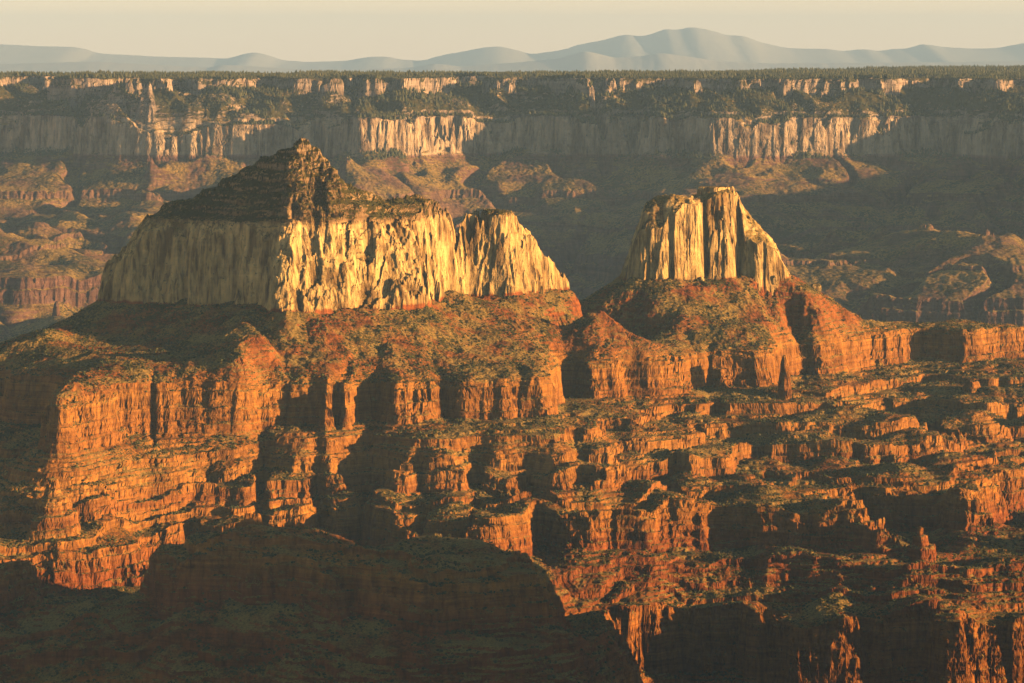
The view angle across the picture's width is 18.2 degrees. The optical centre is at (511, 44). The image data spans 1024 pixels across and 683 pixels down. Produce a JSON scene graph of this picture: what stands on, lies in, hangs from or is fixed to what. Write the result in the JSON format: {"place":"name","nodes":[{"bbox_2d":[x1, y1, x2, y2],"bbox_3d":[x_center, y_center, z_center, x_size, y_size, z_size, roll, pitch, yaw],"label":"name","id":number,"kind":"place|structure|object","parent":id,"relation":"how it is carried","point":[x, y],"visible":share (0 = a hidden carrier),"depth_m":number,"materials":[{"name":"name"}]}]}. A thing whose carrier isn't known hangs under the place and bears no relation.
{"place":"outdoors","nodes":[
{"label":"outdoors","id":0,"kind":"place"},
{"bbox_2d":[0,513,642,682],"bbox_3d":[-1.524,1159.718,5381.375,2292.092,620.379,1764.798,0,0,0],"label":"ridge terrain","id":1,"kind":"structure","parent":0,"point":[247,578],"depth_m":5607.04,"materials":[{"name":"brown stone"}]},
{"bbox_2d":[0,264,1023,682],"bbox_3d":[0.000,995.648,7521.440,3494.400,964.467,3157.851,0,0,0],"label":"canyon terrain","id":2,"kind":"structure","parent":0,"point":[746,640],"depth_m":6746.68,"materials":[{"name":"brown stone"}]},
{"bbox_2d":[98,138,569,312],"bbox_3d":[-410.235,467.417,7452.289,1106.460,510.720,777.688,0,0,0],"label":"sandstone butte","id":3,"kind":"object","parent":2,"relation":"on","point":[307,255],"visible":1,"depth_m":7256.86,"materials":[{"name":"beige stone"}]},
{"bbox_2d":[0,145,1023,682],"bbox_3d":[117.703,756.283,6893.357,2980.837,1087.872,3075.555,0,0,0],"label":"shrub cover","id":4,"kind":"object","parent":2,"relation":"on","point":[430,367],"visible":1,"depth_m":6764.25,"materials":[{"name":"green plant"}]},
{"bbox_2d":[622,186,790,296],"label":"sandstone butte","id":5,"kind":"object","parent":2,"relation":"on","point":[692,236],"visible":0.99,"depth_m":7912.04,"materials":[{"name":"beige stone"}]},
{"bbox_2d":[721,212,726,219],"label":"boulder","id":6,"kind":"object","parent":5,"relation":"on","point":[723,215],"visible":1,"depth_m":7923.45,"materials":[{"name":"brown stone"}]},
{"bbox_2d":[772,275,776,284],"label":"boulder","id":7,"kind":"object","parent":2,"relation":"on","point":[774,279],"visible":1,"depth_m":7944.29,"materials":[{"name":"brown stone"}]},
{"bbox_2d":[777,355,791,399],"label":"rock tower","id":8,"kind":"structure","parent":2,"relation":"on","point":[784,383],"depth_m":7445.63,"materials":[{"name":"brown stone"}]},
{"bbox_2d":[811,283,821,291],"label":"boulder","id":9,"kind":"object","parent":2,"relation":"on","point":[817,287],"visible":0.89,"depth_m":8029.00,"materials":[{"name":"brown stone"}]},
{"bbox_2d":[904,527,937,562],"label":"rock pinnacle","id":10,"kind":"object","parent":2,"relation":"on","point":[922,547],"visible":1,"depth_m":6519.61,"materials":[{"name":"orange stone"}]},
{"bbox_2d":[0,74,1023,341],"bbox_3d":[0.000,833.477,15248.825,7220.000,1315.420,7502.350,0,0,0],"label":"canyon wall terrain","id":11,"kind":"structure","parent":0,"point":[876,226],"depth_m":16702.32,"materials":[{"name":"brown stone"}]},
{"bbox_2d":[0,27,1023,69],"bbox_3d":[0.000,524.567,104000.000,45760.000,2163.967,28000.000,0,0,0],"label":"mountain range hills","id":12,"kind":"structure","parent":0,"point":[694,42],"depth_m":101273.12,"materials":[{"name":"grey stone"}]},
{"bbox_2d":[0,51,1023,73],"bbox_3d":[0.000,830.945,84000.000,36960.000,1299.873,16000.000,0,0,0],"label":"mountain foothills","id":13,"kind":"structure","parent":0,"point":[585,61],"depth_m":82947.48,"materials":[{"name":"grey stone"}]},
{"bbox_2d":[0,0,1023,61],"label":"sky","id":14,"kind":"structure","parent":0,"point":[289,30],"materials":[{"name":"beige"}]},
{"bbox_2d":[395,70,1013,75],"bbox_3d":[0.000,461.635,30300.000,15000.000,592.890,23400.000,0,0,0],"label":"plateau ground","id":15,"kind":"structure","parent":0,"point":[695,71],"depth_m":18611.27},
{"bbox_2d":[0,64,1023,160],"bbox_3d":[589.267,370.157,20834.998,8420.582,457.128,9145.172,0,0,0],"label":"rim forest","id":16,"kind":"object","parent":15,"relation":"on","point":[963,71],"visible":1,"depth_m":17221.53,"materials":[{"name":"green plant"}]}
]}

